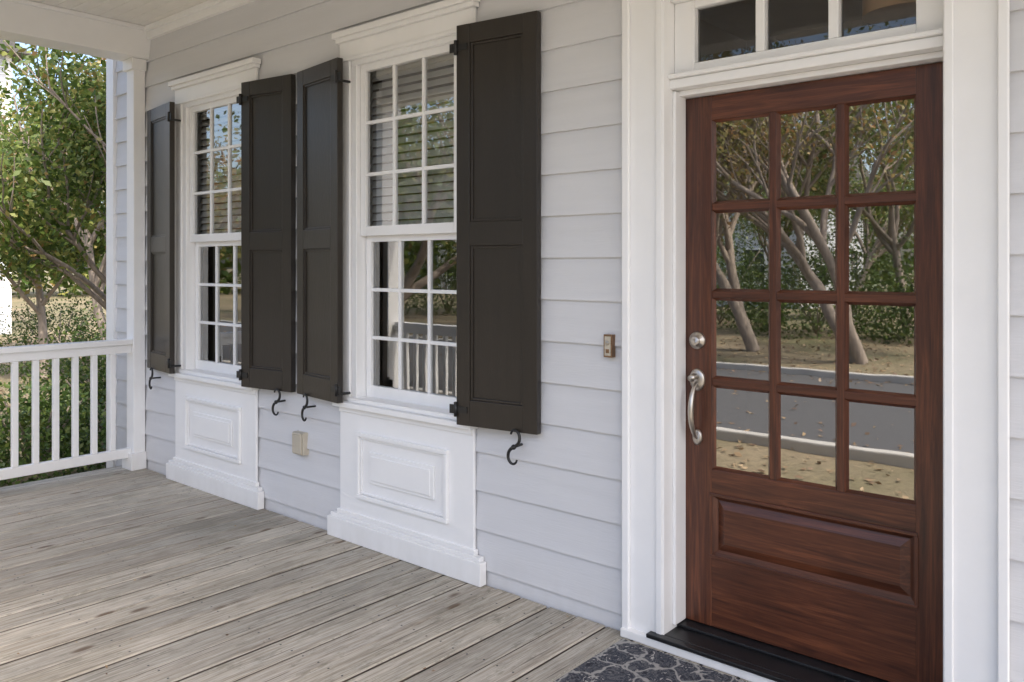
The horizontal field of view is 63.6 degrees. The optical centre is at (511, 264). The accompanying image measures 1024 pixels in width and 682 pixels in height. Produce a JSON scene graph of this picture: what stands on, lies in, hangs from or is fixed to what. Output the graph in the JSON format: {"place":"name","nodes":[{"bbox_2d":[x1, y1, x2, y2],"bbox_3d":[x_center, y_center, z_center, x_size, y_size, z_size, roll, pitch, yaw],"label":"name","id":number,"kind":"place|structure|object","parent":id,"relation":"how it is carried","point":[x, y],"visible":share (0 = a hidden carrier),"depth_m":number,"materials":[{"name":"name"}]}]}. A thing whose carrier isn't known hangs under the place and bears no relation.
{"place":"outdoors","nodes":[
{"label":"outdoors","id":0,"kind":"place"},
{"bbox_2d":[0,39,31,334],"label":"neighbour house","id":1,"kind":"structure","parent":0,"point":[5,295],"depth_m":24.15,"materials":[{"name":"white"}]},
{"bbox_2d":[0,271,105,486],"bbox_3d":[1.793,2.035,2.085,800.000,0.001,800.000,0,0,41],"label":"ground","id":2,"kind":"structure","parent":0,"point":[17,302],"depth_m":28.63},
{"bbox_2d":[0,333,100,480],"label":"fallen leaves","id":3,"kind":"object","parent":2,"relation":"on","point":[31,376],"visible":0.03,"depth_m":15.63,"materials":[{"name":"brown plant"}]},
{"bbox_2d":[0,40,105,416],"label":"evergreen tree","id":4,"kind":"object","parent":2,"relation":"on","point":[18,232],"visible":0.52,"depth_m":8.92,"materials":[{"name":"green plant"}]},
{"bbox_2d":[0,365,105,485],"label":"shrub","id":5,"kind":"object","parent":2,"relation":"on","point":[45,432],"visible":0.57,"depth_m":7.93,"materials":[{"name":"green plant"}]},
{"bbox_2d":[0,128,105,377],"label":"evergreen tree","id":6,"kind":"object","parent":2,"relation":"on","point":[41,300],"visible":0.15,"depth_m":14.71,"materials":[{"name":"green plant"}]},
{"bbox_2d":[0,280,105,376],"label":"shrub","id":7,"kind":"object","parent":2,"relation":"on","point":[31,327],"visible":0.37,"depth_m":15.67,"materials":[{"name":"green plant"}]},
{"bbox_2d":[0,55,105,339],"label":"evergreen tree","id":8,"kind":"object","parent":2,"relation":"on","point":[94,279],"visible":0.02,"depth_m":13.63,"materials":[{"name":"green plant"}]},
{"bbox_2d":[0,47,105,237],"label":"evergreen tree","id":9,"kind":"object","parent":2,"relation":"on","point":[21,108],"visible":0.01,"depth_m":17.98,"materials":[{"name":"green plant"}]},
{"bbox_2d":[8,301,105,412],"bbox_3d":[-5.920,1.249,11.892,2.110,1.631,2.026,0,0,-15],"label":"shrub","id":10,"kind":"object","parent":2,"relation":"on","point":[87,358],"visible":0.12,"depth_m":11.63,"materials":[{"name":"green plant"}]},
{"bbox_2d":[12,246,105,296],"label":"distant trees","id":11,"kind":"object","parent":2,"relation":"on","point":[72,288],"visible":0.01,"depth_m":52.58,"materials":[{"name":"green plant"}]},
{"bbox_2d":[29,356,105,457],"bbox_3d":[-4.552,1.447,9.379,1.644,1.247,1.657,0,0,6],"label":"shrub","id":12,"kind":"object","parent":2,"relation":"on","point":[101,393],"visible":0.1,"depth_m":9.18,"materials":[{"name":"green plant"}]},
{"bbox_2d":[0,465,750,681],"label":"porch floor","id":13,"kind":"structure","parent":2,"relation":"on","point":[177,635],"depth_m":3.48,"materials":[{"name":"grey wood"}]},
{"bbox_2d":[122,57,145,470],"bbox_3d":[-2.666,-0.005,5.826,0.150,2.880,0.108,0,0,41],"label":"porch pilaster","id":14,"kind":"object","parent":13,"relation":"on","point":[134,68],"visible":0.93,"depth_m":5.80,"materials":[{"name":"white wood"}]},
{"bbox_2d":[0,339,132,479],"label":"porch railing","id":15,"kind":"object","parent":14,"relation":"attached to","point":[35,354],"visible":1,"depth_m":5.45,"materials":[{"name":"white wood"}]},
{"bbox_2d":[0,0,150,61],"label":"porch beam","id":16,"kind":"structure","parent":14,"relation":"on","point":[40,24],"depth_m":5.42,"materials":[{"name":"white wood"}]},
{"bbox_2d":[1,497,568,673],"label":"leaf debris","id":17,"kind":"object","parent":13,"relation":"on","point":[106,666],"visible":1,"depth_m":3.41,"materials":[{"name":"brown plant"}]},
{"bbox_2d":[6,477,597,681],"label":"nail heads","id":18,"kind":"object","parent":13,"relation":"on","point":[282,575],"visible":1,"depth_m":3.56,"materials":[{"name":"grey metal"}]},
{"bbox_2d":[115,0,1023,681],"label":"house wall","id":19,"kind":"structure","parent":13,"relation":"on","point":[549,518],"depth_m":3.46,"materials":[{"name":"paint"}]},
{"bbox_2d":[147,102,180,389],"bbox_3d":[-2.360,-0.107,5.579,0.093,1.925,0.480,0,0,-42],"label":"window shutter","id":20,"kind":"object","parent":19,"relation":"attached to","point":[161,119],"depth_m":5.56,"materials":[{"name":"black wood"}]},
{"bbox_2d":[106,0,255,467],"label":"wall trim","id":21,"kind":"structure","parent":19,"relation":"attached to","point":[187,17],"depth_m":6.14,"materials":[{"name":"white paint"}]},
{"bbox_2d":[166,57,263,509],"bbox_3d":[-1.860,0.108,5.237,1.110,2.651,0.165,0,0,41],"label":"surround","id":22,"kind":"object","parent":19,"relation":"attached to","point":[216,433],"visible":0.76,"depth_m":5.28,"materials":[{"name":"white paint"}]},
{"bbox_2d":[190,96,240,374],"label":"sashes","id":23,"kind":"object","parent":22,"relation":"attached to","point":[216,240],"visible":0.77,"depth_m":5.33,"materials":[{"name":"white paint"}]},
{"bbox_2d":[198,103,240,233],"bbox_3d":[-1.819,-0.600,5.311,0.765,0.890,0.049,0,0,41],"label":"blind","id":24,"kind":"object","parent":19,"relation":"attached to","point":[221,111],"visible":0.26,"depth_m":5.36,"materials":[{"name":"white plastic"}]},
{"bbox_2d":[236,74,295,415],"bbox_3d":[-1.415,-0.107,4.766,0.455,1.925,0.093,0,0,32],"label":"window shutter","id":25,"kind":"object","parent":19,"relation":"attached to","point":[268,233],"depth_m":4.74,"materials":[{"name":"black wood"}]},
{"bbox_2d":[292,431,308,455],"bbox_3d":[-1.183,0.995,4.605,0.100,0.124,0.056,0,0,41],"label":"outlet cover","id":26,"kind":"object","parent":19,"relation":"attached to","point":[299,442],"visible":1,"depth_m":4.58,"materials":[{"name":"beige plastic"}]},
{"bbox_2d":[297,57,350,421],"bbox_3d":[-1.018,-0.107,4.425,0.093,1.925,0.480,0,0,-42],"label":"window shutter","id":27,"kind":"object","parent":19,"relation":"attached to","point":[319,231],"depth_m":4.41,"materials":[{"name":"black wood"}]},
{"bbox_2d":[327,0,485,586],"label":"surround","id":28,"kind":"object","parent":19,"relation":"attached to","point":[407,482],"visible":0.68,"depth_m":4.08,"materials":[{"name":"white paint"}]},
{"bbox_2d":[361,43,456,408],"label":"sashes","id":29,"kind":"object","parent":28,"relation":"attached to","point":[423,231],"visible":0.82,"depth_m":4.15,"materials":[{"name":"white paint"}]},
{"bbox_2d":[370,53,453,225],"bbox_3d":[-0.477,-0.600,4.157,0.765,0.890,0.049,0,0,41],"label":"blind","id":30,"kind":"object","parent":19,"relation":"attached to","point":[416,66],"visible":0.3,"depth_m":4.16,"materials":[{"name":"white plastic"}]},
{"bbox_2d":[449,10,540,464],"bbox_3d":[-0.073,-0.107,3.612,0.455,1.925,0.093,0,0,32],"label":"window shutter","id":31,"kind":"object","parent":19,"relation":"attached to","point":[498,223],"depth_m":3.58,"materials":[{"name":"black wood"}]},
{"bbox_2d":[604,334,614,357],"bbox_3d":[0.383,0.320,3.259,0.040,0.090,0.032,0,0,41],"label":"doorbell","id":32,"kind":"object","parent":19,"relation":"attached to","point":[609,345],"visible":1,"depth_m":3.25,"materials":[{"name":"brown metal"}]},
{"bbox_2d":[622,0,1009,681],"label":"door casing","id":33,"kind":"object","parent":19,"relation":"attached to","point":[666,72],"depth_m":2.68,"materials":[{"name":"white paint"}]},
{"bbox_2d":[548,639,745,681],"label":"entry rug","id":34,"kind":"object","parent":13,"relation":"on","point":[621,660],"visible":1,"depth_m":2.92,"materials":[{"name":"grey fabric"}]},
{"bbox_2d":[620,618,889,681],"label":"threshold","id":35,"kind":"object","parent":13,"relation":"on","point":[742,657],"visible":0.81,"depth_m":2.93,"materials":[{"name":"black paint"}]},
{"bbox_2d":[686,62,942,681],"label":"front door","id":36,"kind":"structure","parent":35,"relation":"on","point":[840,573],"depth_m":2.85,"materials":[{"name":"brown wood"}]},
{"bbox_2d":[688,332,705,444],"bbox_3d":[0.690,0.473,3.140,0.068,0.434,0.067,0,0,41],"label":"handle set","id":37,"kind":"object","parent":36,"relation":"attached to","point":[696,376],"visible":1,"depth_m":3.14,"materials":[{"name":"silver metal"}]},
{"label":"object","id":38,"kind":"object","parent":2,"relation":"on","visible":0},
{"bbox_2d":[202,0,915,499],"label":"interior rooms","id":39,"kind":"object","parent":38,"relation":"in","point":[882,336],"visible":0.21,"depth_m":4.80,"materials":[{"name":"clear glass"}]},
{"bbox_2d":[862,0,915,25],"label":"drum pendant lamp","id":40,"kind":"object","parent":39,"relation":"hanging from","point":[888,12],"visible":0.68,"depth_m":2.94,"materials":[{"name":"fabric"}]},
{"bbox_2d":[12,42,105,267],"label":"sky","id":41,"kind":"structure","parent":0,"point":[23,45],"materials":[{"name":"white"}]},
{"bbox_2d":[29,0,207,25],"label":"porch ceiling","id":42,"kind":"structure","parent":0,"point":[143,12],"depth_m":5.34,"materials":[{"name":"white wood"}]}
]}

